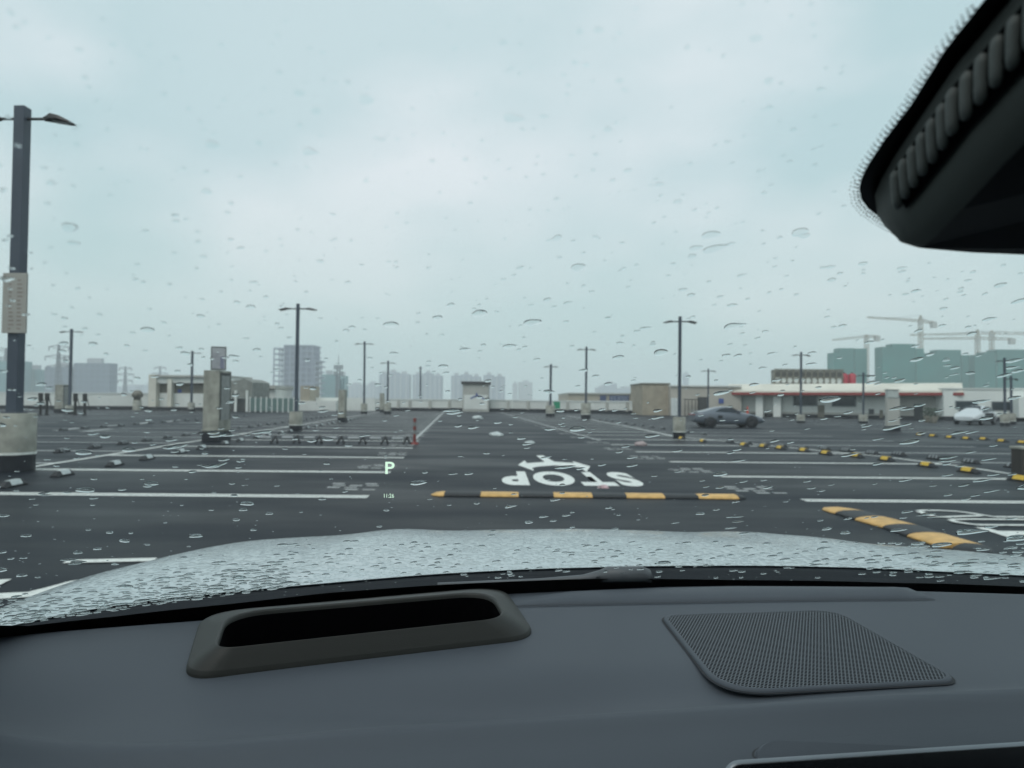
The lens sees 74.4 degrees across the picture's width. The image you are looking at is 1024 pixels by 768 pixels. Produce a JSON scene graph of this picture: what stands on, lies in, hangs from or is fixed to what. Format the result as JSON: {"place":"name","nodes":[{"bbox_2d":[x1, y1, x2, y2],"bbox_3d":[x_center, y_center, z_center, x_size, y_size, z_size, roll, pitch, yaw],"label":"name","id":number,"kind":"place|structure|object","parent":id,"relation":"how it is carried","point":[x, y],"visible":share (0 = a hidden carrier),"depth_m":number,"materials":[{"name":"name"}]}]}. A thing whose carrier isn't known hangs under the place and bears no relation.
{"place":"outdoors","nodes":[
{"label":"outdoors","id":0,"kind":"place"},
{"bbox_2d":[0,356,31,391],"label":"office tower","id":1,"kind":"structure","parent":0,"point":[27,377],"depth_m":423.50,"materials":[{"name":"concrete"}]},
{"bbox_2d":[32,365,44,391],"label":"office tower","id":2,"kind":"structure","parent":0,"point":[38,373],"depth_m":430.23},
{"bbox_2d":[44,358,117,392],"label":"office tower","id":3,"kind":"structure","parent":0,"point":[95,375],"depth_m":400.94,"materials":[{"name":"stone"}]},
{"bbox_2d":[118,383,147,392],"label":"apartment tower","id":4,"kind":"structure","parent":0,"point":[141,388],"depth_m":960.71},
{"bbox_2d":[322,370,347,397],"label":"building","id":5,"kind":"structure","parent":0,"point":[329,386],"depth_m":480.21,"materials":[{"name":"concrete"}]},
{"bbox_2d":[348,382,367,397],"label":"apartment tower","id":6,"kind":"structure","parent":0,"point":[355,389],"depth_m":980.05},
{"bbox_2d":[368,381,378,398],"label":"apartment tower","id":7,"kind":"structure","parent":0,"point":[373,390],"depth_m":960.16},
{"bbox_2d":[379,369,410,398],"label":"apartment tower","id":8,"kind":"structure","parent":0,"point":[399,386],"depth_m":760.27,"materials":[{"name":"concrete"}]},
{"bbox_2d":[413,370,442,398],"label":"apartment tower","id":9,"kind":"structure","parent":0,"point":[433,389],"depth_m":760.19,"materials":[{"name":"concrete"}]},
{"bbox_2d":[451,372,480,398],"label":"apartment tower","id":10,"kind":"structure","parent":0,"point":[456,387],"depth_m":750.30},
{"bbox_2d":[483,372,504,399],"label":"apartment tower","id":11,"kind":"structure","parent":0,"point":[498,382],"depth_m":750.60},
{"bbox_2d":[489,432,503,435],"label":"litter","id":12,"kind":"object","parent":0,"point":[495,434],"visible":0.93,"depth_m":26.41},
{"bbox_2d":[0,409,1023,607],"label":"parking deck","id":13,"kind":"structure","parent":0,"point":[63,533],"depth_m":11.58,"materials":[{"name":"asphalt"}]},
{"bbox_2d":[0,479,27,488],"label":"wheel stop","id":14,"kind":"object","parent":13,"relation":"on","point":[11,483],"visible":0.97,"depth_m":10.37,"materials":[{"name":"white rubber"}]},
{"bbox_2d":[0,105,75,472],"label":"lamp post","id":15,"kind":"object","parent":13,"relation":"on","point":[17,448],"visible":0.98,"depth_m":12.68,"materials":[{"name":"metal"}]},
{"bbox_2d":[1,273,27,332],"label":"parking sign","id":16,"kind":"object","parent":15,"relation":"attached to","point":[14,319],"visible":0.92,"depth_m":12.59,"materials":[{"name":"metal"}]},
{"bbox_2d":[37,393,45,414],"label":"charging post","id":17,"kind":"object","parent":13,"relation":"on","point":[40,397],"visible":0.85,"depth_m":50.02,"materials":[{"name":"metal"}]},
{"bbox_2d":[44,393,52,414],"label":"charging post","id":18,"kind":"object","parent":13,"relation":"on","point":[47,397],"visible":0.94,"depth_m":50.17,"materials":[{"name":"metal"}]},
{"bbox_2d":[53,448,69,452],"bbox_3d":[-11.309,1.662,16.962,0.152,0.101,0.540,1,-1,-5],"label":"wheel stop","id":19,"kind":"object","parent":13,"relation":"on","point":[59,450],"visible":0.97,"depth_m":16.83,"materials":[{"name":"concrete"}]},
{"bbox_2d":[54,384,68,412],"bbox_3d":[-39.177,1.276,58.841,0.773,2.441,1.060,1,-1,0],"label":"utility cabinet","id":20,"kind":"object","parent":13,"relation":"on","point":[61,392],"visible":0.69,"depth_m":58.36,"materials":[{"name":"grey paint"}]},
{"bbox_2d":[49,469,74,476],"bbox_3d":[-7.946,1.568,11.934,0.152,0.101,0.540,1,-1,-5],"label":"wheel stop","id":21,"kind":"object","parent":13,"relation":"on","point":[62,472],"visible":1,"depth_m":11.83,"materials":[{"name":"white rubber"}]},
{"bbox_2d":[61,329,83,413],"bbox_3d":[-35.148,-0.991,53.751,1.900,6.794,0.612,1,-1,-1],"label":"lamp post","id":22,"kind":"object","parent":13,"relation":"on","point":[69,405],"visible":0.87,"depth_m":53.69,"materials":[{"name":"metal"}]},
{"bbox_2d":[0,392,147,409],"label":"parapet wall","id":23,"kind":"structure","parent":13,"relation":"on","point":[115,401],"depth_m":75.00,"materials":[{"name":"grey paint"}]},
{"bbox_2d":[72,393,80,414],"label":"charging post","id":24,"kind":"object","parent":13,"relation":"on","point":[75,397],"visible":0.94,"depth_m":50.84,"materials":[{"name":"metal"}]},
{"bbox_2d":[82,393,89,414],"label":"charging post","id":25,"kind":"object","parent":13,"relation":"on","point":[84,398],"visible":0.89,"depth_m":51.07,"materials":[{"name":"metal"}]},
{"bbox_2d":[88,444,101,447],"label":"wheel stop","id":26,"kind":"object","parent":13,"relation":"on","point":[95,446],"visible":1,"depth_m":18.41,"materials":[{"name":"concrete"}]},
{"bbox_2d":[104,460,123,466],"bbox_3d":[-8.095,1.611,13.753,0.152,0.101,0.540,1,-1,-5],"label":"wheel stop","id":27,"kind":"object","parent":13,"relation":"on","point":[113,463],"visible":1,"depth_m":13.63,"materials":[{"name":"white rubber"}]},
{"bbox_2d":[131,390,142,410],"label":"roof vent","id":28,"kind":"object","parent":13,"relation":"on","point":[137,395],"visible":1,"depth_m":70.91,"materials":[{"name":"metal"}]},
{"bbox_2d":[139,454,154,459],"bbox_3d":[-8.214,1.646,15.203,0.152,0.101,0.540,1,-1,-5],"label":"wheel stop","id":29,"kind":"object","parent":13,"relation":"on","point":[147,457],"visible":1,"depth_m":15.10,"materials":[{"name":"white rubber"}]},
{"bbox_2d":[187,351,201,410],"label":"lamp post","id":30,"kind":"object","parent":13,"relation":"on","point":[191,405],"visible":0.98,"depth_m":69.73,"materials":[{"name":"metal"}]},
{"bbox_2d":[147,374,251,410],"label":"building","id":31,"kind":"structure","parent":13,"relation":"on","point":[169,390],"depth_m":74.53,"materials":[{"name":"beige paint"}]},
{"bbox_2d":[201,370,230,441],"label":"concrete pillar","id":32,"kind":"structure","parent":13,"relation":"on","point":[216,394],"depth_m":21.71,"materials":[{"name":"grey paint"}]},
{"bbox_2d":[211,346,226,369],"bbox_3d":[-9.613,-0.838,22.116,0.460,0.768,0.111,1,-1,-18],"label":"notice sign","id":33,"kind":"object","parent":32,"relation":"on","point":[218,361],"visible":0.94,"depth_m":22.07,"materials":[{"name":"grey"}]},
{"bbox_2d":[231,379,269,411],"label":"shed","id":34,"kind":"structure","parent":13,"relation":"on","point":[245,389],"depth_m":70.25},
{"bbox_2d":[249,397,298,411],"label":"fence","id":35,"kind":"object","parent":13,"relation":"on","point":[261,404],"visible":0.81,"depth_m":67.96,"materials":[{"name":"metal"}]},
{"bbox_2d":[278,304,316,430],"bbox_3d":[-9.389,-0.738,29.480,1.640,5.552,0.571,1,-1,0],"label":"lamp post","id":36,"kind":"object","parent":13,"relation":"on","point":[295,419],"visible":0.99,"depth_m":29.41,"materials":[{"name":"metal"}]},
{"bbox_2d":[269,385,375,410],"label":"pavilion","id":37,"kind":"structure","parent":13,"relation":"on","point":[311,399],"depth_m":79.33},
{"bbox_2d":[260,435,410,443],"bbox_3d":[-5.519,1.742,21.133,4.732,0.265,0.209,1,-1,-1],"label":"barrier","id":38,"kind":"object","parent":13,"relation":"on","point":[333,437],"visible":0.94,"depth_m":21.12,"materials":[{"name":"metal"}]},
{"bbox_2d":[337,378,346,421],"bbox_3d":[-10.403,0.990,41.442,0.456,2.664,0.660,1,-1,0],"label":"utility cabinet","id":39,"kind":"object","parent":13,"relation":"on","point":[342,400],"visible":0.94,"depth_m":41.15,"materials":[{"name":"grey"}]},
{"bbox_2d":[357,341,374,413],"bbox_3d":[-13.781,-0.575,62.917,1.800,6.784,0.612,1,-1,-3],"label":"lamp post","id":40,"kind":"object","parent":13,"relation":"on","point":[363,407],"visible":0.97,"depth_m":62.82,"materials":[{"name":"metal"}]},
{"bbox_2d":[379,393,384,411],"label":"utility cabinet","id":41,"kind":"object","parent":13,"relation":"on","point":[382,397],"visible":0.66,"depth_m":73.36,"materials":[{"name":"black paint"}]},
{"bbox_2d":[380,361,395,413],"bbox_3d":[-11.927,0.322,64.858,1.500,5.118,0.714,0,-1,0],"label":"lamp post","id":42,"kind":"object","parent":13,"relation":"on","point":[387,407],"visible":1,"depth_m":64.75,"materials":[{"name":"metal"}]},
{"bbox_2d":[411,418,418,444],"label":"striped post","id":43,"kind":"object","parent":13,"relation":"on","point":[414,432],"visible":0.99,"depth_m":21.16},
{"bbox_2d":[376,399,511,411],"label":"parapet wall","id":44,"kind":"structure","parent":13,"relation":"on","point":[436,405],"depth_m":83.95,"materials":[{"name":"grey concrete"}]},
{"bbox_2d":[461,381,490,411],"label":"booth","id":45,"kind":"object","parent":13,"relation":"on","point":[472,390],"visible":0.8,"depth_m":81.95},
{"bbox_2d":[0,0,1023,767],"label":"car","id":46,"kind":"object","parent":13,"relation":"on","point":[542,662],"visible":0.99,"depth_m":0.62,"materials":[{"name":"grey paint"}]},
{"bbox_2d":[0,0,1023,624],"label":"raindrops","id":47,"kind":"object","parent":46,"relation":"on","point":[260,584],"visible":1,"depth_m":0.49,"materials":[{"name":"liquid"}]},
{"bbox_2d":[0,411,1023,598],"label":"parking bay lines","id":48,"kind":"object","parent":13,"relation":"on","point":[34,592],"visible":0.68,"depth_m":9.80,"materials":[{"name":"white paint"}]},
{"bbox_2d":[37,409,1023,492],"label":"worn bay lines","id":49,"kind":"object","parent":13,"relation":"on","point":[682,469],"visible":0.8,"depth_m":25.38,"materials":[{"name":"paint"}]},
{"bbox_2d":[545,364,556,416],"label":"lamp post","id":50,"kind":"object","parent":13,"relation":"on","point":[550,409],"visible":1,"depth_m":60.16,"materials":[{"name":"metal"}]},
{"bbox_2d":[519,455,589,471],"bbox_3d":[0.902,1.776,15.274,1.547,0.001,3.888,1,-1,0],"label":"arrow marking","id":51,"kind":"object","parent":13,"relation":"on","point":[546,462],"visible":1,"depth_m":14.82,"materials":[{"name":"white paint"}]},
{"bbox_2d":[512,400,631,413],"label":"parapet wall","id":52,"kind":"structure","parent":13,"relation":"on","point":[540,406],"depth_m":79.68,"materials":[{"name":"white concrete"}]},
{"bbox_2d":[502,471,642,485],"bbox_3d":[1.033,1.702,12.212,2.421,0.001,2.201,1,-1,0],"label":"stop lettering","id":53,"kind":"object","parent":13,"relation":"on","point":[521,477],"visible":1,"depth_m":11.92,"materials":[{"name":"white paint"}]},
{"bbox_2d":[578,347,594,418],"bbox_3d":[5.747,-0.081,52.277,1.476,5.617,0.770,1,-1,-20],"label":"lamp post","id":54,"kind":"object","parent":13,"relation":"on","point":[586,410],"visible":0.96,"depth_m":52.07,"materials":[{"name":"metal"}]},
{"bbox_2d":[431,491,745,499],"bbox_3d":[1.116,1.625,9.919,4.620,0.050,0.360,0,-1,1],"label":"speed bump","id":55,"kind":"object","parent":13,"relation":"on","point":[584,495],"visible":1,"depth_m":9.78,"materials":[{"name":"rubber"}]},
{"bbox_2d":[630,383,669,414],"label":"beige block","id":56,"kind":"structure","parent":13,"relation":"on","point":[655,395],"depth_m":70.00,"materials":[{"name":"concrete"}]},
{"bbox_2d":[663,316,696,438],"bbox_3d":[6.494,-0.262,26.104,1.280,4.712,0.490,1,-1,0],"label":"lamp post","id":57,"kind":"object","parent":13,"relation":"on","point":[679,427],"visible":0.98,"depth_m":26.03,"materials":[{"name":"metal"}]},
{"bbox_2d":[668,385,741,415],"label":"annex building","id":58,"kind":"structure","parent":13,"relation":"on","point":[690,400],"depth_m":68.98,"materials":[{"name":"metal"}]},
{"bbox_2d":[700,369,716,408],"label":"lamp post","id":59,"kind":"object","parent":13,"relation":"on","point":[708,387],"visible":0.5,"depth_m":63.92,"materials":[{"name":"metal"}]},
{"bbox_2d":[689,406,764,427],"bbox_3d":[12.140,1.865,38.168,3.980,1.190,1.917,1,-1,0],"label":"sports car","id":60,"kind":"object","parent":13,"relation":"on","point":[711,417],"visible":0.99,"depth_m":37.36,"materials":[{"name":"grey paint"}]},
{"bbox_2d":[792,352,810,422],"bbox_3d":[20.292,0.242,47.367,1.300,4.984,0.571,0,-1,1],"label":"lamp post","id":61,"kind":"object","parent":13,"relation":"on","point":[800,417],"visible":0.94,"depth_m":47.29,"materials":[{"name":"metal"}]},
{"bbox_2d":[818,450,832,454],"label":"wheel stop","id":62,"kind":"object","parent":13,"relation":"on","point":[825,452],"visible":1,"depth_m":18.33,"materials":[{"name":"yellow rubber"}]},
{"bbox_2d":[729,383,963,418],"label":"white building","id":63,"kind":"structure","parent":13,"relation":"on","point":[761,400],"depth_m":65.09,"materials":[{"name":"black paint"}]},
{"bbox_2d":[793,395,817,405],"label":"window","id":64,"kind":"structure","parent":63,"relation":"in","point":[807,400],"depth_m":66.60,"materials":[{"name":"black glass"}]},
{"bbox_2d":[771,369,843,383],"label":"chiller bank","id":65,"kind":"structure","parent":63,"relation":"on","point":[818,376],"depth_m":73.94,"materials":[{"name":"metal"}]},
{"bbox_2d":[818,405,823,416],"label":"service door","id":66,"kind":"structure","parent":63,"relation":"in","point":[820,407],"depth_m":65.90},
{"bbox_2d":[832,396,855,406],"bbox_3d":[31.899,1.667,64.883,2.127,1.074,0.065,0,-2,32],"label":"window","id":67,"kind":"structure","parent":63,"relation":"in","point":[845,401],"depth_m":64.77,"materials":[{"name":"black glass"}]},
{"bbox_2d":[843,372,847,383],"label":"red tank","id":68,"kind":"object","parent":63,"relation":"on","point":[845,378],"visible":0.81,"depth_m":74.30,"materials":[{"name":"metal"}]},
{"bbox_2d":[848,372,855,383],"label":"red tank","id":69,"kind":"object","parent":63,"relation":"on","point":[852,377],"visible":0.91,"depth_m":74.32,"materials":[{"name":"metal"}]},
{"bbox_2d":[914,404,922,418],"bbox_3d":[37.123,2.532,61.647,0.736,1.357,0.050,0,-2,32],"label":"doorway","id":70,"kind":"structure","parent":63,"relation":"in","point":[917,410],"depth_m":61.62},
{"bbox_2d":[857,372,869,422],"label":"lamp post","id":71,"kind":"object","parent":13,"relation":"on","point":[863,417],"visible":0.94,"depth_m":47.99,"materials":[{"name":"metal"}]},
{"bbox_2d":[864,450,879,454],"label":"wheel stop","id":72,"kind":"object","parent":13,"relation":"on","point":[871,452],"visible":1,"depth_m":18.50,"materials":[{"name":"concrete"}]},
{"bbox_2d":[876,456,895,461],"bbox_3d":[9.198,1.832,16.590,0.152,0.101,0.540,1,-1,-5],"label":"wheel stop","id":73,"kind":"object","parent":13,"relation":"on","point":[887,458],"visible":1,"depth_m":16.50,"materials":[{"name":"yellow rubber"}]},
{"bbox_2d":[884,389,900,430],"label":"concrete pillar","id":74,"kind":"structure","parent":13,"relation":"on","point":[892,399],"depth_m":35.13,"materials":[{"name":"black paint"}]},
{"bbox_2d":[890,451,906,455],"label":"wheel stop","id":75,"kind":"object","parent":13,"relation":"on","point":[898,453],"visible":1,"depth_m":18.23,"materials":[{"name":"concrete"}]},
{"bbox_2d":[822,507,992,552],"bbox_3d":[4.362,1.599,7.700,0.506,0.050,2.707,1,-1,-3],"label":"speed bump","id":76,"kind":"object","parent":13,"relation":"on","point":[923,534],"visible":0.96,"depth_m":7.27,"materials":[{"name":"rubber"}]},
{"bbox_2d":[916,462,938,467],"bbox_3d":[9.280,1.796,15.095,0.152,0.101,0.540,1,-1,-5],"label":"wheel stop","id":77,"kind":"object","parent":13,"relation":"on","point":[929,464],"visible":0.98,"depth_m":14.99,"materials":[{"name":"yellow rubber"}]},
{"bbox_2d":[920,407,934,422],"bbox_3d":[31.681,2.338,51.401,0.985,1.189,0.904,1,-1,0],"label":"potted plant","id":78,"kind":"object","parent":13,"relation":"on","point":[926,417],"visible":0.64,"depth_m":51.35,"materials":[{"name":"green plant"}]},
{"bbox_2d":[927,407,941,422],"bbox_3d":[31.386,2.315,50.248,0.852,1.175,0.921,2,-2,-44],"label":"potted plant","id":79,"kind":"object","parent":13,"relation":"on","point":[934,418],"visible":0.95,"depth_m":50.14,"materials":[{"name":"green plant"}]},
{"bbox_2d":[926,455,942,459],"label":"wheel stop","id":80,"kind":"object","parent":13,"relation":"on","point":[936,457],"visible":0.8,"depth_m":17.11,"materials":[{"name":"black rubber"}]},
{"bbox_2d":[956,467,981,473],"bbox_3d":[9.400,1.768,13.899,0.152,0.101,0.540,1,-1,-5],"label":"wheel stop","id":81,"kind":"object","parent":13,"relation":"on","point":[969,470],"visible":0.97,"depth_m":13.81,"materials":[{"name":"yellow rubber"}]},
{"bbox_2d":[960,458,980,463],"bbox_3d":[10.930,1.835,16.091,0.152,0.101,0.540,1,-1,-5],"label":"wheel stop","id":82,"kind":"object","parent":13,"relation":"on","point":[971,461],"visible":0.98,"depth_m":16.01,"materials":[{"name":"black rubber"}]},
{"bbox_2d":[920,388,1023,420],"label":"white hall","id":83,"kind":"structure","parent":13,"relation":"on","point":[945,400],"depth_m":58.63,"materials":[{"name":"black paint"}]},
{"bbox_2d":[955,401,977,408],"bbox_3d":[39.583,1.828,58.772,1.792,0.753,0.060,0,-1,12],"label":"window","id":84,"kind":"structure","parent":83,"relation":"in","point":[961,404],"depth_m":58.80,"materials":[{"name":"black glass"}]},
{"bbox_2d":[991,401,1009,410],"bbox_3d":[42.332,1.906,58.184,1.797,0.811,0.060,0,-1,12],"label":"window","id":85,"kind":"structure","parent":83,"relation":"in","point":[995,405],"depth_m":58.23,"materials":[{"name":"black glass"}]},
{"bbox_2d":[954,406,996,424],"bbox_3d":[32.600,2.181,47.507,4.066,1.330,1.687,2,-2,-38],"label":"parked car","id":86,"kind":"object","parent":13,"relation":"on","point":[969,414],"visible":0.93,"depth_m":46.69,"materials":[{"name":"white paint"}]},
{"bbox_2d":[996,358,1009,425],"bbox_3d":[32.590,0.518,44.645,1.100,4.514,0.571,1,-1,-2],"label":"lamp post","id":87,"kind":"object","parent":13,"relation":"on","point":[1004,419],"visible":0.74,"depth_m":44.58,"materials":[{"name":"metal"}]},
{"bbox_2d":[1006,376,1018,424],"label":"lamp post","id":88,"kind":"object","parent":13,"relation":"on","point":[1012,418],"visible":0.8,"depth_m":48.09,"materials":[{"name":"metal"}]},
{"bbox_2d":[1007,475,1023,481],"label":"wheel stop","id":89,"kind":"object","parent":13,"relation":"on","point":[1017,477],"visible":0.94,"depth_m":12.42,"materials":[{"name":"yellow rubber"}]},
{"bbox_2d":[1009,446,1023,475],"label":"concrete block","id":90,"kind":"structure","parent":13,"relation":"on","point":[1017,459],"depth_m":13.31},
{"bbox_2d":[0,0,1023,399],"label":"sky","id":91,"kind":"structure","parent":0,"point":[884,46],"materials":[{"name":"grey"}]},
{"bbox_2d":[512,380,532,408],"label":"apartment tower","id":92,"kind":"structure","parent":0,"point":[521,391],"depth_m":1020.76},
{"bbox_2d":[558,393,630,400],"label":"beige building","id":93,"kind":"structure","parent":0,"point":[595,396],"depth_m":119.97,"materials":[{"name":"concrete"}]},
{"bbox_2d":[595,381,630,392],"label":"apartment tower","id":94,"kind":"structure","parent":0,"point":[604,388],"depth_m":980.89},
{"bbox_2d":[634,441,646,445],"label":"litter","id":95,"kind":"object","parent":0,"point":[640,443],"visible":1,"depth_m":21.46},
{"bbox_2d":[682,371,688,384],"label":"skyscraper tower","id":96,"kind":"structure","parent":0,"point":[685,380],"depth_m":1030.68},
{"bbox_2d":[827,348,866,382],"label":"netted tower","id":97,"kind":"structure","parent":0,"point":[853,360],"depth_m":330.86,"materials":[{"name":"fabric"}]},
{"bbox_2d":[875,344,923,382],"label":"netted tower","id":98,"kind":"structure","parent":0,"point":[891,360],"depth_m":321.08,"materials":[{"name":"fabric"}]},
{"label":"terrain","id":99,"kind":"structure","parent":0,"visible":0},
{"bbox_2d":[0,348,6,360],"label":"power pylon","id":100,"kind":"object","parent":99,"relation":"on","point":[5,355],"visible":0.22,"depth_m":450.19,"materials":[{"name":"metal"}]},
{"bbox_2d":[45,344,68,391],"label":"power pylon","id":101,"kind":"object","parent":99,"relation":"on","point":[58,367],"visible":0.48,"depth_m":360.17,"materials":[{"name":"metal"}]},
{"bbox_2d":[117,366,133,392],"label":"power pylon","id":102,"kind":"object","parent":99,"relation":"on","point":[125,375],"visible":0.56,"depth_m":519.94,"materials":[{"name":"metal"}]},
{"bbox_2d":[152,366,167,374],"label":"power pylon","id":103,"kind":"object","parent":99,"relation":"on","point":[159,368],"visible":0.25,"depth_m":640.05,"materials":[{"name":"metal"}]},
{"bbox_2d":[273,345,325,400],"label":"unfinished tower","id":104,"kind":"structure","parent":99,"relation":"on","point":[310,372],"depth_m":421.14,"materials":[{"name":"concrete"}]},
{"bbox_2d":[334,356,342,397],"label":"telecom mast","id":105,"kind":"object","parent":99,"relation":"on","point":[338,366],"visible":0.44,"depth_m":299.45,"materials":[{"name":"metal"}]},
{"bbox_2d":[832,335,879,381],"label":"tower crane","id":106,"kind":"object","parent":99,"relation":"on","point":[876,337],"visible":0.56,"depth_m":365.17,"materials":[{"name":"metal"}]},
{"bbox_2d":[867,315,936,348],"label":"tower crane","id":107,"kind":"object","parent":99,"relation":"on","point":[933,324],"visible":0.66,"depth_m":345.47,"materials":[{"name":"metal"}]},
{"bbox_2d":[924,350,968,387],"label":"netted tower","id":108,"kind":"structure","parent":99,"relation":"on","point":[936,370],"depth_m":326.97,"materials":[{"name":"fabric"}]},
{"bbox_2d":[909,330,1023,349],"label":"tower crane","id":109,"kind":"object","parent":99,"relation":"on","point":[992,344],"visible":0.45,"depth_m":360.54,"materials":[{"name":"metal"}]},
{"bbox_2d":[922,329,1015,351],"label":"tower crane","id":110,"kind":"object","parent":99,"relation":"on","point":[1011,340],"visible":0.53,"depth_m":350.28,"materials":[{"name":"metal"}]},
{"bbox_2d":[969,349,1023,387],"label":"netted tower","id":111,"kind":"structure","parent":99,"relation":"on","point":[984,368],"depth_m":322.46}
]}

